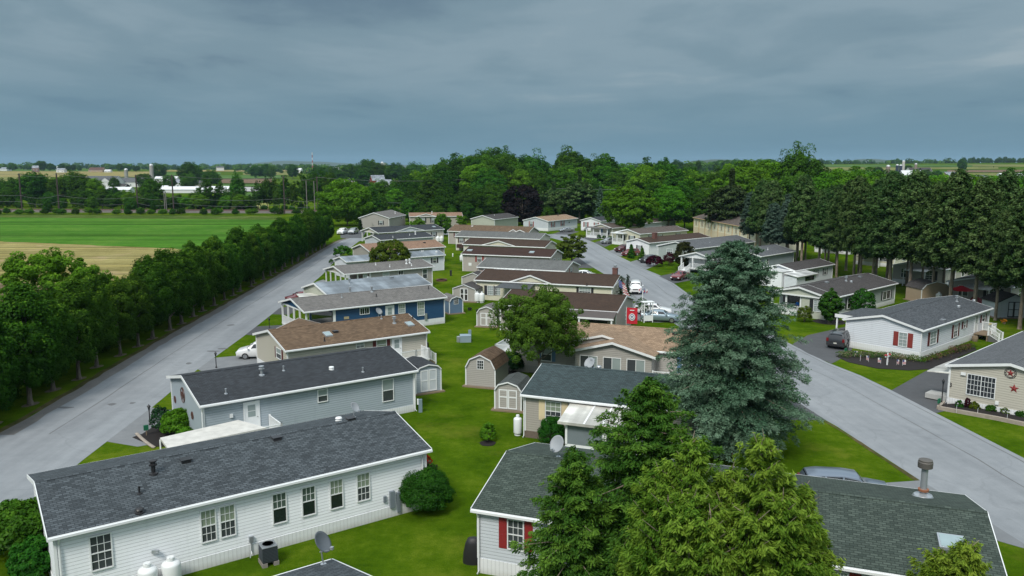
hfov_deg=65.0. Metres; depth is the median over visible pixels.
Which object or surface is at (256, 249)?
pear tree
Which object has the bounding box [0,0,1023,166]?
sky
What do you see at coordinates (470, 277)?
garden shed
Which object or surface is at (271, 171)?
woodland tree
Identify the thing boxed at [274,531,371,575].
mobile home
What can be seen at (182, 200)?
woodland tree
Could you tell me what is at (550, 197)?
white pine
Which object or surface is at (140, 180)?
woodland tree
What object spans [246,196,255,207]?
woodland tree
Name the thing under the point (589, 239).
driveway
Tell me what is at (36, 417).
road edge
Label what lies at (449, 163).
woodland tree
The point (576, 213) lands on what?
woodland tree
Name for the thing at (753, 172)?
woodland tree
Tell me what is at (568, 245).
street tree
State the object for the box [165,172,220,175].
farm field
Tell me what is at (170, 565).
propane tank
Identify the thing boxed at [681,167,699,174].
woodland tree
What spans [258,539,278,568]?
air conditioner
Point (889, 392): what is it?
road seam
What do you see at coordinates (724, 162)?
woodland tree
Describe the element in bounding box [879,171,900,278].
spruce tree
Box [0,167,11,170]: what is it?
distant house
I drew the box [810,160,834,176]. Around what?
woodland tree
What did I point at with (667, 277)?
driveway
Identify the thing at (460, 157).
woodland tree
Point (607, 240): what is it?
parked car
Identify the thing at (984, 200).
spruce tree
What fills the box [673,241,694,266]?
dark shrub tree
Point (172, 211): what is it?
bush
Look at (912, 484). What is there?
driveway
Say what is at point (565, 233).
driveway
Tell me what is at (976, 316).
door
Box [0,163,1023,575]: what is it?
ground
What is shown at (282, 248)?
pear tree
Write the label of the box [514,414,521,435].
propane tank
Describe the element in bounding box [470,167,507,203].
woodland tree
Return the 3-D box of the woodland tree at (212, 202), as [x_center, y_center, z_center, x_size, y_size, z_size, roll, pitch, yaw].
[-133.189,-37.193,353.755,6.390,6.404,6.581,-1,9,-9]
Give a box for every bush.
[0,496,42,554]
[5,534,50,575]
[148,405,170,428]
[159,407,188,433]
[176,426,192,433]
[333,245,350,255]
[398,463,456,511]
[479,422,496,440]
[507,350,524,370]
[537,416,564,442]
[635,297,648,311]
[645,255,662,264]
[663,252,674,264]
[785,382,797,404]
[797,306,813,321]
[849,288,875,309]
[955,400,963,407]
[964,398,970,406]
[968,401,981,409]
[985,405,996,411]
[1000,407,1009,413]
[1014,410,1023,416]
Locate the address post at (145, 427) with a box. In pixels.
[143,425,148,434]
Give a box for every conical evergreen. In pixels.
[627,244,635,257]
[637,247,645,260]
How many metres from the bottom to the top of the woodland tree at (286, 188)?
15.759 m
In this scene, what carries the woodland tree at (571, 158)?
on the ground at (450, 421)
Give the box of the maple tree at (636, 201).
[597,186,661,227]
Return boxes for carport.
[159,420,265,448]
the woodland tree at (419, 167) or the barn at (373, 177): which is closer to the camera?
the barn at (373, 177)
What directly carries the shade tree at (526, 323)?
on the ground at (450, 421)
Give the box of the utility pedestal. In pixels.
[417,399,421,412]
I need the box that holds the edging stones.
[135,433,154,447]
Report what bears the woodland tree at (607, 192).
on the ground at (450, 421)
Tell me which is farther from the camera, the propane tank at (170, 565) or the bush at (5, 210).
the bush at (5, 210)
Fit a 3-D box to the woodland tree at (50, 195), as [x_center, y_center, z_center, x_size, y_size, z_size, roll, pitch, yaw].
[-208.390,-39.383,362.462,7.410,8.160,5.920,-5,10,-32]
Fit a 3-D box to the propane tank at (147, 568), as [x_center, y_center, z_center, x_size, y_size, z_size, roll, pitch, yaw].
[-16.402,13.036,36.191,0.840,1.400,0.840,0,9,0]
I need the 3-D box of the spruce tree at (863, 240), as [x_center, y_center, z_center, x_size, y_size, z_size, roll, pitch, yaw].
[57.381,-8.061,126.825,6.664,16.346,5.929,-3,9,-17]
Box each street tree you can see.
[412,217,424,224]
[434,213,451,235]
[455,215,466,224]
[555,234,586,260]
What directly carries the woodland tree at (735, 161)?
on the ground at (450, 421)
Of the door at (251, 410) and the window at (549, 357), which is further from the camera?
the window at (549, 357)
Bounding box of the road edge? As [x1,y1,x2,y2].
[0,238,348,434]
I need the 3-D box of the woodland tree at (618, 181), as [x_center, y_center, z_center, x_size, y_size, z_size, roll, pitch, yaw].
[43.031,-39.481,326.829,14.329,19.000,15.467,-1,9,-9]
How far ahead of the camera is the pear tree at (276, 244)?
140.85 m
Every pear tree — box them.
[0,280,60,404]
[0,317,19,410]
[28,290,77,390]
[51,275,104,378]
[80,274,118,366]
[105,278,138,355]
[117,272,154,346]
[129,254,175,338]
[153,247,188,329]
[170,249,199,323]
[178,240,211,316]
[194,246,218,310]
[201,236,229,305]
[218,244,235,299]
[223,225,255,290]
[223,240,244,294]
[244,232,264,286]
[249,231,265,282]
[254,226,274,278]
[266,226,281,275]
[270,216,293,269]
[272,229,285,272]
[283,219,294,266]
[288,220,302,263]
[289,213,308,261]
[298,208,317,254]
[298,211,316,256]
[310,209,322,252]
[316,204,334,246]
[318,214,327,248]
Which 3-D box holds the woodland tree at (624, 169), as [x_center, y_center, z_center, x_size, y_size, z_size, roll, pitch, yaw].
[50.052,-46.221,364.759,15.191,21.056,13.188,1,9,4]
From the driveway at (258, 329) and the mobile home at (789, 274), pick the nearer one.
the driveway at (258, 329)
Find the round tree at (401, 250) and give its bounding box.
[368,239,411,262]
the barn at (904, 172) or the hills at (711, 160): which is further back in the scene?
the hills at (711, 160)
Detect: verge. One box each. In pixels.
[0,215,281,219]
[0,238,344,432]
[823,420,918,480]
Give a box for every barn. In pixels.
[88,167,105,171]
[88,176,124,186]
[122,178,142,186]
[370,175,384,181]
[900,170,920,174]
[906,168,931,170]
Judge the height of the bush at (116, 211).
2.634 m
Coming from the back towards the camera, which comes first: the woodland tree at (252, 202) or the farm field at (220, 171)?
the farm field at (220, 171)
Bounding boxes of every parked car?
[236,341,256,359]
[284,291,303,298]
[337,228,347,234]
[348,227,358,233]
[558,227,574,231]
[579,270,595,273]
[601,237,615,243]
[621,248,639,255]
[634,303,671,313]
[639,254,655,262]
[640,309,679,322]
[670,270,688,280]
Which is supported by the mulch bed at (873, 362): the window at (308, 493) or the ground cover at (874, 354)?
the ground cover at (874, 354)
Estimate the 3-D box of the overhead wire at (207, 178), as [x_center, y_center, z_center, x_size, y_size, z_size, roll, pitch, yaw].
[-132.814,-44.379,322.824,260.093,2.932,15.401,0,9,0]
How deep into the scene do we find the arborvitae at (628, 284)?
111.49 m
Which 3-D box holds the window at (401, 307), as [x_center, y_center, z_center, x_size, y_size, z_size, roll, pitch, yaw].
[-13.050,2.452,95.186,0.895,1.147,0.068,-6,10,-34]
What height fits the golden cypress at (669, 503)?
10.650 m
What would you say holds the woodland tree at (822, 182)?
on the ground at (450, 421)
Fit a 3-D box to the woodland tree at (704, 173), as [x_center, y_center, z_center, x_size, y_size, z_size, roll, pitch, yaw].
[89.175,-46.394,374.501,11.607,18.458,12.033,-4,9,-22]
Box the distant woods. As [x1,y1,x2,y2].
[0,158,1015,173]
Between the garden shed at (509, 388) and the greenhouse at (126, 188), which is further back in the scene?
the greenhouse at (126, 188)
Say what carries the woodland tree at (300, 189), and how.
on the ground at (450, 421)
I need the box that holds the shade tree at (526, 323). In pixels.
[487,283,589,366]
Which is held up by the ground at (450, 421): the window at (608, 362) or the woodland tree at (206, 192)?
the woodland tree at (206, 192)
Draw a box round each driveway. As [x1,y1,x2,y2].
[107,408,169,446]
[198,356,256,370]
[246,325,281,334]
[273,306,295,314]
[340,228,365,237]
[554,231,577,234]
[570,258,591,267]
[584,237,598,240]
[595,241,611,246]
[609,250,621,256]
[631,260,658,268]
[633,302,668,322]
[660,272,690,282]
[768,400,824,419]
[793,327,851,363]
[886,480,936,490]
[892,367,947,412]
[992,524,1023,547]
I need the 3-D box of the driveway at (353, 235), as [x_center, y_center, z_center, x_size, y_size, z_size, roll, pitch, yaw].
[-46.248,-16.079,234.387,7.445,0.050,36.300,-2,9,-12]
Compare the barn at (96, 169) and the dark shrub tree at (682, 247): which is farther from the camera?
the barn at (96, 169)
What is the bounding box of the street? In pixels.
[552,234,1023,542]
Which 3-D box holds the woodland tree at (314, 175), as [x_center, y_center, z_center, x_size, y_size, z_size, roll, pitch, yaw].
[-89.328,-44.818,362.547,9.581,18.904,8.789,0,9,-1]
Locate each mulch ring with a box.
[21,402,39,406]
[480,440,495,445]
[508,366,516,373]
[813,319,844,324]
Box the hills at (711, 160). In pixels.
[691,159,775,162]
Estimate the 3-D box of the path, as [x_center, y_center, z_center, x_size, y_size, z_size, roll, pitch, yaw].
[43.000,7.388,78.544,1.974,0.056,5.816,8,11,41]
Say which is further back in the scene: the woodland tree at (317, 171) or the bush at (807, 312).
the woodland tree at (317, 171)
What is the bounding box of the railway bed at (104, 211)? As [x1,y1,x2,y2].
[12,210,331,212]
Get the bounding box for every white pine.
[539,180,567,214]
[556,169,597,222]
[701,168,746,222]
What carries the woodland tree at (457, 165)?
on the ground at (450, 421)
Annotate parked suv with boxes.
[629,280,642,293]
[797,466,886,484]
[826,328,849,348]
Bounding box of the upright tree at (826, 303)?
[817,288,844,323]
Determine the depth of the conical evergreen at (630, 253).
169.00 m
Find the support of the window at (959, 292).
in the mobile home at (968, 281)
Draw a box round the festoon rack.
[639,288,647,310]
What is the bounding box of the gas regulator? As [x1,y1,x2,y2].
[151,549,158,553]
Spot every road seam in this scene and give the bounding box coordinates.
[49,252,332,433]
[585,244,1023,486]
[631,263,1022,461]
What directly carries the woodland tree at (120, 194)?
on the ground at (450, 421)
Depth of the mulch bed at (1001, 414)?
62.15 m
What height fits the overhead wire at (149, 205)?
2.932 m
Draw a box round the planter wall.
[937,401,1023,425]
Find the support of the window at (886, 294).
in the mobile home at (882, 289)
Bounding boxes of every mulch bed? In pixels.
[132,426,174,446]
[836,347,976,370]
[942,403,1023,421]
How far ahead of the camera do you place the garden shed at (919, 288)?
113.71 m
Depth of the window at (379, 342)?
76.13 m
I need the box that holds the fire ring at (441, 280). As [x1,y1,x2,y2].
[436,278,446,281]
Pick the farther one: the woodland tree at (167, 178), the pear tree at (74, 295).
the woodland tree at (167, 178)
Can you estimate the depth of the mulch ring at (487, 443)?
55.71 m
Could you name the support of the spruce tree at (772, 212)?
on the ground at (450, 421)
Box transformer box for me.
[457,330,470,342]
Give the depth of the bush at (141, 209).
322.25 m
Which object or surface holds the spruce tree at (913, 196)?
on the ground at (450, 421)
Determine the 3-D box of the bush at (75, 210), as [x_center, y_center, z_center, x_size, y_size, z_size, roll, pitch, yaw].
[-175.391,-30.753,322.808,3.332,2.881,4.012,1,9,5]
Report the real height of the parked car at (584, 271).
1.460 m
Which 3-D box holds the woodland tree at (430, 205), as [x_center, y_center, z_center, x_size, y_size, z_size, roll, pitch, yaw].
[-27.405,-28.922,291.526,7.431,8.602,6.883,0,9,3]
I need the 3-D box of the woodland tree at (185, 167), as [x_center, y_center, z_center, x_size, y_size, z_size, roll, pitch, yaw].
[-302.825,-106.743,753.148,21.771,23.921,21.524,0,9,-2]
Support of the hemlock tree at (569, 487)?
on the ground at (450, 421)
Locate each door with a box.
[243,400,260,425]
[385,305,393,315]
[392,337,401,354]
[420,370,428,391]
[429,369,436,390]
[460,288,463,299]
[464,288,467,300]
[480,313,485,325]
[487,313,492,325]
[499,389,507,408]
[508,390,516,409]
[974,314,978,332]
[1007,302,1014,316]
[1013,302,1019,316]
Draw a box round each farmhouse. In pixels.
[32,166,39,171]
[56,168,66,171]
[154,176,178,183]
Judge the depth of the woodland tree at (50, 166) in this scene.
1480.43 m
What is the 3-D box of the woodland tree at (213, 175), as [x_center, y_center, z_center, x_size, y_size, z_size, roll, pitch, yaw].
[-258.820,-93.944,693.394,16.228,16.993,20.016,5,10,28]
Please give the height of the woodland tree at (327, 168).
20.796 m
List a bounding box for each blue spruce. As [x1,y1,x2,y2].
[592,186,606,216]
[653,240,825,462]
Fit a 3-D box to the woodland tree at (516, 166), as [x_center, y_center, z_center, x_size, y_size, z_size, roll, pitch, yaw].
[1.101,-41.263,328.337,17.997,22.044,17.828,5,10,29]
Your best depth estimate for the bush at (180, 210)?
321.89 m
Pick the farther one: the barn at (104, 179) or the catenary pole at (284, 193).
the barn at (104, 179)
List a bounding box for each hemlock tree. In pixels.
[508,445,626,575]
[531,376,723,575]
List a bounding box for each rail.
[0,209,267,210]
[23,209,316,210]
[70,209,169,209]
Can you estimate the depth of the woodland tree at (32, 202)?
364.75 m
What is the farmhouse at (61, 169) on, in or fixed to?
on the ground at (450, 421)
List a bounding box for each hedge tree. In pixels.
[0,303,23,398]
[37,284,70,362]
[90,269,112,352]
[120,274,129,281]
[128,256,162,325]
[212,234,225,293]
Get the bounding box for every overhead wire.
[0,195,315,201]
[0,201,351,207]
[19,174,463,180]
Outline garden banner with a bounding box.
[626,307,637,323]
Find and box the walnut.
[0,246,118,301]
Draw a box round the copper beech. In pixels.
[500,184,543,224]
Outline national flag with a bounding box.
[616,279,629,295]
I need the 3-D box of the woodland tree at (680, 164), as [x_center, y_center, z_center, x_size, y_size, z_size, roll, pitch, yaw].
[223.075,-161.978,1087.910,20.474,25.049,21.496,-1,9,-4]
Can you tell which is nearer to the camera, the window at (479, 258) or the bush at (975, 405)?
the bush at (975, 405)
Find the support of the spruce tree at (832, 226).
on the ground at (450, 421)
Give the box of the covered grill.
[463,536,477,564]
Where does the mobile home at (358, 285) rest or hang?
on the ground at (450, 421)
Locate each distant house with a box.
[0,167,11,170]
[216,166,223,170]
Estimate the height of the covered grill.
1.300 m
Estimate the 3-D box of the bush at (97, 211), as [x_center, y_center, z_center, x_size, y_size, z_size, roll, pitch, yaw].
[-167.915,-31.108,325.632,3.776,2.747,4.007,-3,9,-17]
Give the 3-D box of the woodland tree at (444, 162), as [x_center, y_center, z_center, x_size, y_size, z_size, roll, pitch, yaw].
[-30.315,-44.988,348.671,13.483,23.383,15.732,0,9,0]
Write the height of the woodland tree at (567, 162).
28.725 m
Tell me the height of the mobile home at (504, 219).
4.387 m
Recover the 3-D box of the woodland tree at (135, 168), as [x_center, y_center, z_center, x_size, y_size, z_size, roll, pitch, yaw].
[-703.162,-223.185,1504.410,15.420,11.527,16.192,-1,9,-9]
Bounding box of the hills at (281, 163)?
[252,161,446,166]
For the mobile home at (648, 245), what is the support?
on the ground at (450, 421)
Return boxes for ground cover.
[835,350,929,362]
[922,342,974,360]
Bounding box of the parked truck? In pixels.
[614,244,625,251]
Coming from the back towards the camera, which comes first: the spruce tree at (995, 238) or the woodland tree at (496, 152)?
the woodland tree at (496, 152)
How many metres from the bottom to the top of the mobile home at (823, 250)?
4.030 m
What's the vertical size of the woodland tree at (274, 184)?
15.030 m
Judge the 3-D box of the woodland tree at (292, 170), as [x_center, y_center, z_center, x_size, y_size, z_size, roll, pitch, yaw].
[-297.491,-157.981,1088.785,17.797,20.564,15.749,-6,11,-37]
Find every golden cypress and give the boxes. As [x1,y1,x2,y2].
[613,431,755,575]
[664,428,836,575]
[781,480,846,575]
[905,536,992,575]
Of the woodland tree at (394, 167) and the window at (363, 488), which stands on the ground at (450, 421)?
the woodland tree at (394, 167)
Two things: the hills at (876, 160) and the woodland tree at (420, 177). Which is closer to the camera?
the woodland tree at (420, 177)
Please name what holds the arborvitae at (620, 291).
on the ground at (450, 421)
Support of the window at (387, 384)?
in the mobile home at (276, 393)
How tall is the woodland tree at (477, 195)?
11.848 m
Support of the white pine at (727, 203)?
on the ground at (450, 421)
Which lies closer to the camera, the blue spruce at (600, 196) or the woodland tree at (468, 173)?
the blue spruce at (600, 196)
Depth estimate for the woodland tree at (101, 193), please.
367.13 m
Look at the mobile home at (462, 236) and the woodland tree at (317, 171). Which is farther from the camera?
the woodland tree at (317, 171)
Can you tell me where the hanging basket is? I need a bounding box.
[427,455,432,464]
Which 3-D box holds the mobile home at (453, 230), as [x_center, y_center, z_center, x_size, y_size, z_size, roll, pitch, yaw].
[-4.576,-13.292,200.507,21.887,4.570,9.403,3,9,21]
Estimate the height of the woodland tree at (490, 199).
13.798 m
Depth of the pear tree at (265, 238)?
135.92 m
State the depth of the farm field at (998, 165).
1378.68 m
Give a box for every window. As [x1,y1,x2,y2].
[88,532,113,572]
[199,507,217,543]
[219,503,236,538]
[271,491,287,524]
[276,347,281,359]
[301,485,316,517]
[317,388,327,402]
[329,478,343,509]
[356,342,364,348]
[356,471,370,502]
[360,307,369,314]
[376,339,386,346]
[382,378,393,401]
[398,304,404,313]
[417,302,424,315]
[422,269,426,278]
[477,256,481,261]
[477,360,483,369]
[487,286,492,294]
[495,288,500,294]
[507,518,523,551]
[541,347,551,361]
[545,400,560,417]
[579,287,590,292]
[580,355,597,367]
[603,357,620,369]
[626,359,644,371]
[813,299,820,311]
[834,570,848,575]
[847,298,850,308]
[882,290,890,299]
[898,332,907,346]
[901,268,908,277]
[924,271,931,279]
[930,330,937,345]
[953,323,958,337]
[958,285,967,295]
[966,373,996,399]
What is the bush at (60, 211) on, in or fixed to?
on the ground at (450, 421)
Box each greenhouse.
[106,187,134,192]
[159,186,203,192]
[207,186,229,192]
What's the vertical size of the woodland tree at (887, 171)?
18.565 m
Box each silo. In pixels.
[124,168,127,177]
[149,164,153,177]
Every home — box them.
[27,402,437,575]
[166,345,418,429]
[252,313,436,363]
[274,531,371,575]
[278,285,447,325]
[296,273,431,296]
[323,259,433,285]
[333,250,445,277]
[351,240,445,261]
[359,210,405,227]
[360,224,444,241]
[364,231,434,243]
[409,211,462,225]
[447,224,539,243]
[454,230,550,249]
[461,246,562,271]
[462,238,556,249]
[470,213,518,225]
[470,435,1006,575]
[474,265,626,300]
[476,257,580,272]
[495,322,716,374]
[498,289,634,329]
[520,357,704,454]
[522,214,578,230]
[580,216,614,230]
[585,223,643,238]
[611,225,688,244]
[625,232,710,254]
[644,217,676,227]
[656,235,755,261]
[692,214,803,249]
[749,244,795,265]
[760,258,835,287]
[771,273,898,319]
[814,247,850,254]
[835,295,1003,358]
[856,254,906,267]
[892,261,967,285]
[925,331,1023,415]
[946,274,1021,299]
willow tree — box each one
[314,178,373,225]
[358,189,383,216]
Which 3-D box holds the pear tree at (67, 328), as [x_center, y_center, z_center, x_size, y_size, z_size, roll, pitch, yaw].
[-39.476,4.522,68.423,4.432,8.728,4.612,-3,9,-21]
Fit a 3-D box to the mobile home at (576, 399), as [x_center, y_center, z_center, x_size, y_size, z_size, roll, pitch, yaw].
[7.624,8.048,57.465,12.574,4.968,12.040,3,9,21]
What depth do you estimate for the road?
67.81 m
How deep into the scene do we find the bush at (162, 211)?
319.45 m
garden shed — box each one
[406,356,444,395]
[444,293,464,314]
[451,281,481,302]
[462,270,480,283]
[462,346,508,389]
[474,302,499,327]
[491,372,529,413]
[903,278,948,300]
[980,290,1023,318]
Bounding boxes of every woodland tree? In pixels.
[0,178,6,189]
[0,190,16,208]
[2,177,22,200]
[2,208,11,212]
[6,163,17,169]
[13,171,49,207]
[13,198,23,208]
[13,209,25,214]
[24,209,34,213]
[27,195,36,208]
[35,161,46,170]
[36,174,54,188]
[36,199,42,208]
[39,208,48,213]
[41,192,57,206]
[42,199,52,212]
[43,178,67,207]
[47,163,53,170]
[55,170,77,198]
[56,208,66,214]
[57,198,67,208]
[65,172,95,199]
[67,190,78,207]
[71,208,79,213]
[74,190,93,208]
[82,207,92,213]
[83,178,105,196]
[84,194,98,213]
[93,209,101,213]
[94,196,102,205]
[95,190,106,208]
[104,192,121,208]
[105,184,121,194]
[108,176,120,186]
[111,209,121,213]
[115,190,124,208]
[116,163,122,170]
[119,190,135,203]
[123,165,131,170]
[123,196,137,210]
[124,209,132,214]
[130,193,147,206]
[132,166,139,171]
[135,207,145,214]
[136,173,151,185]
[137,184,150,195]
[139,176,164,200]
[142,195,150,208]
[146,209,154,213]
[149,203,156,213]
[153,165,167,177]
[153,200,163,208]
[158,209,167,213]
[162,175,177,185]
[163,195,178,207]
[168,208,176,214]
[176,162,199,178]
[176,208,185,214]
[177,196,190,207]
[179,171,198,185]
[181,178,194,185]
[186,199,197,207]
[187,162,203,179]
[187,190,200,197]
[189,194,208,208]
[198,175,213,204]
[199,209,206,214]
[201,169,222,185]
[203,197,216,208]
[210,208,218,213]
[213,180,226,198]
[218,195,231,207]
[222,204,231,209]
[228,170,246,195]
[230,192,238,208]
[232,194,250,207]
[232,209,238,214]
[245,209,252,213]
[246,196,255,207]
[249,165,263,177]
[250,181,263,209]
[260,164,269,176]
[260,176,272,205]
[260,204,267,209]
[266,165,276,176]
[267,177,278,204]
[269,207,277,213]
[272,183,283,208]
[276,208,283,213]
[278,175,291,209]
[286,181,297,207]
[287,164,298,176]
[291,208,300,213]
[295,171,312,205]
[297,203,303,209]
[304,168,321,202]
[311,166,326,175]
[315,167,328,201]
[320,168,336,192]
[323,164,331,174]
[326,167,340,176]
[334,169,344,179]
[340,164,356,180]
[353,170,370,185]
[356,159,373,177]
[367,178,384,195]
[369,162,384,176]
[373,179,390,196]
[375,193,388,210]
[383,163,395,178]
[385,188,403,207]
[386,162,402,179]
[389,178,400,200]
[389,205,399,212]
[397,168,411,181]
[397,174,419,193]
[400,187,417,205]
[400,198,417,221]
[404,161,417,171]
[406,170,418,181]
[412,164,426,172]
[413,183,430,207]
[414,167,432,209]
[415,176,444,206]
[417,206,428,211]
[426,197,442,211]
[429,157,450,175]
[430,164,449,183]
[430,203,443,211]
[431,183,458,211]
[432,170,461,204]
[438,154,459,173]
[445,152,466,174]
[447,205,455,211]
[454,187,477,211]
[455,154,478,164]
[456,163,495,190]
[460,202,475,222]
[463,157,483,168]
[467,149,484,162]
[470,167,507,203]
[470,187,486,211]
[474,207,482,216]
[478,182,506,214]
[479,147,503,165]
[481,147,502,158]
[483,156,514,213]
[492,145,517,161]
[499,154,519,164]
[505,169,543,201]
[508,160,531,204]
[519,148,551,176]
[523,168,549,205]
[541,205,555,215]
[544,167,577,189]
[552,145,585,177]
[553,145,578,176]
[553,150,587,169]
[555,203,572,215]
[565,165,593,183]
[572,210,584,219]
[581,158,600,173]
[584,160,623,195]
[585,205,599,216]
[587,181,608,199]
[591,156,620,180]
[596,153,618,165]
[602,168,630,191]
[603,185,618,203]
[618,163,634,171]
[625,164,666,190]
[626,166,637,179]
[638,156,656,172]
[639,178,674,217]
[640,164,686,188]
[652,184,691,225]
[655,157,670,169]
[667,168,691,192]
[670,159,683,168]
[674,178,700,228]
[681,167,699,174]
[681,169,706,194]
[682,162,693,168]
[683,187,712,221]
[694,160,701,173]
[699,169,709,176]
[700,165,723,194]
[702,161,759,198]
[720,160,730,168]
[724,159,789,194]
[727,158,742,166]
[754,159,794,193]
[771,149,803,189]
[780,141,824,195]
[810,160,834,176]
[812,172,836,191]
[823,166,874,188]
[853,167,882,175]
[860,171,885,182]
[872,167,885,175]
[879,169,901,177]
[927,170,938,175]
[928,173,948,180]
[928,177,947,184]
[938,174,971,181]
[957,158,965,167]
[970,174,982,181]
[972,175,1023,190]
[1007,167,1023,185]
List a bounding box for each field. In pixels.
[0,171,149,176]
[0,177,50,181]
[0,217,273,248]
[0,241,179,285]
[0,279,41,303]
[12,170,87,170]
[156,170,306,171]
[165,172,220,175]
[221,175,281,177]
[221,179,271,182]
[221,184,258,185]
[231,203,268,208]
[243,172,287,174]
[245,192,267,202]
[824,165,972,166]
[826,168,895,169]
[828,167,997,168]
[947,170,1022,171]
[967,164,1023,166]
[968,173,997,175]
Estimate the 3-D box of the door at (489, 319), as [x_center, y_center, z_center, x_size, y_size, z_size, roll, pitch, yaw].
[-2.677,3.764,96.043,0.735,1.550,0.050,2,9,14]
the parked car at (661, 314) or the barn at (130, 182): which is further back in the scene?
the barn at (130, 182)
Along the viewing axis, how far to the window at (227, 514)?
38.77 m
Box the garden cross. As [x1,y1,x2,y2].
[884,353,890,364]
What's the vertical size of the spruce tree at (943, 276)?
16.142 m
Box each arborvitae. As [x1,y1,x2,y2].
[358,219,362,229]
[617,276,622,294]
[626,274,630,293]
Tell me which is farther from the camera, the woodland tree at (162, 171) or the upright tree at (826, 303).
the woodland tree at (162, 171)
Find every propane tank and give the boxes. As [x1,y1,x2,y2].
[137,561,157,575]
[161,555,181,575]
[474,291,479,302]
[479,292,484,302]
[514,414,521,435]
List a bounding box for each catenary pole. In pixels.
[18,173,26,208]
[55,173,63,208]
[135,175,141,207]
[171,175,177,208]
[283,176,290,213]
[301,180,310,203]
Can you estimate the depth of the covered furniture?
107.81 m
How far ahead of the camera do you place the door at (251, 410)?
55.62 m
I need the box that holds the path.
[936,358,958,366]
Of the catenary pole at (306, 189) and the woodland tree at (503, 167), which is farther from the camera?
the catenary pole at (306, 189)
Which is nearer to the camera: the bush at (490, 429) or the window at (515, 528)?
the window at (515, 528)
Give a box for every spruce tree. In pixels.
[738,191,758,238]
[745,178,768,245]
[755,179,784,244]
[759,203,780,243]
[770,198,794,247]
[782,196,806,261]
[784,172,816,260]
[784,192,792,247]
[799,240,806,259]
[804,189,825,257]
[810,188,834,259]
[822,189,848,276]
[825,185,834,260]
[833,184,842,267]
[837,175,868,274]
[841,182,872,273]
[843,179,852,270]
[854,186,883,273]
[857,255,859,273]
[867,172,906,279]
[870,177,884,274]
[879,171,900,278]
[885,168,932,281]
[902,258,908,284]
[907,179,945,281]
[921,266,923,278]
[925,167,973,295]
[942,268,945,282]
[944,176,1004,301]
[973,203,1015,320]
[995,168,1019,290]
[996,187,1023,329]
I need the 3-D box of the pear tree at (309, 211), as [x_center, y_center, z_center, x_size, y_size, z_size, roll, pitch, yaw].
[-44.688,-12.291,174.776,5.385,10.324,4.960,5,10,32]
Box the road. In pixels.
[0,238,364,502]
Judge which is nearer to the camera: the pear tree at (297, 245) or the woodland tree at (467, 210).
the pear tree at (297, 245)
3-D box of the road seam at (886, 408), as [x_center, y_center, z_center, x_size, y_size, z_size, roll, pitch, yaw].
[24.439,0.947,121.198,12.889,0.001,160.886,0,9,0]
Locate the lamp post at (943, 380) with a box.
[941,379,944,401]
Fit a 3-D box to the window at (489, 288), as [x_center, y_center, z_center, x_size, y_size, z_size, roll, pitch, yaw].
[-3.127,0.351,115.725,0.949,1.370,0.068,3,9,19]
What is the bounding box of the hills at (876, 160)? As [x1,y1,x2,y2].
[842,159,957,163]
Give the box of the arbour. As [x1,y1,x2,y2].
[640,301,654,322]
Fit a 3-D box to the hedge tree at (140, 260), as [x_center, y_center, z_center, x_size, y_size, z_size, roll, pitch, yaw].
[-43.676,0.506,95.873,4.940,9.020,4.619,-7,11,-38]
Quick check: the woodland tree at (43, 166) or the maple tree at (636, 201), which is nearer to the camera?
the maple tree at (636, 201)
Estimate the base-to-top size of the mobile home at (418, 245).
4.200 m
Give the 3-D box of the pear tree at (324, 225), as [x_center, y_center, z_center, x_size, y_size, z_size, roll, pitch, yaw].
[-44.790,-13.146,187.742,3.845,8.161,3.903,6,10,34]
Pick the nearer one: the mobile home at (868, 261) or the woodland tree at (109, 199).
the mobile home at (868, 261)
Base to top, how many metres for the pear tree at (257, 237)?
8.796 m
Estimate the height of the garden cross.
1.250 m
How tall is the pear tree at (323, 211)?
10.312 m
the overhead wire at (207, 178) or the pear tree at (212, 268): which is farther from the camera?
the overhead wire at (207, 178)
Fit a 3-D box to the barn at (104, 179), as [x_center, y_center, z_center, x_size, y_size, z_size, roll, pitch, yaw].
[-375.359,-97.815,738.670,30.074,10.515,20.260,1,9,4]
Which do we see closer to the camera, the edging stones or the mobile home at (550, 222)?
the edging stones
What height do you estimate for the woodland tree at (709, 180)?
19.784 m
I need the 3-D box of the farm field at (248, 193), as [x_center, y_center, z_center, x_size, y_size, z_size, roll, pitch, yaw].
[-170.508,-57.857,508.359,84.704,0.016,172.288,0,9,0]
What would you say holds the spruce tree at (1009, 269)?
on the ground at (450, 421)
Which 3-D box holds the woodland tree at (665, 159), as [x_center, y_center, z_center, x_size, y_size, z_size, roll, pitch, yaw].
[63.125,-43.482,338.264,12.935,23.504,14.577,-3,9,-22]
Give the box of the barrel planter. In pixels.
[972,335,977,341]
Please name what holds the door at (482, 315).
in the garden shed at (483, 320)
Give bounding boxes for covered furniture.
[970,297,981,303]
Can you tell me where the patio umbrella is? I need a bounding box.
[953,285,972,293]
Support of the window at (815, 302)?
in the mobile home at (882, 289)
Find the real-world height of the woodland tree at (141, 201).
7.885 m
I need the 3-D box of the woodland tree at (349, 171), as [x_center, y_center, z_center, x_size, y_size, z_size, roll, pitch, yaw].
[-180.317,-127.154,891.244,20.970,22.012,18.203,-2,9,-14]

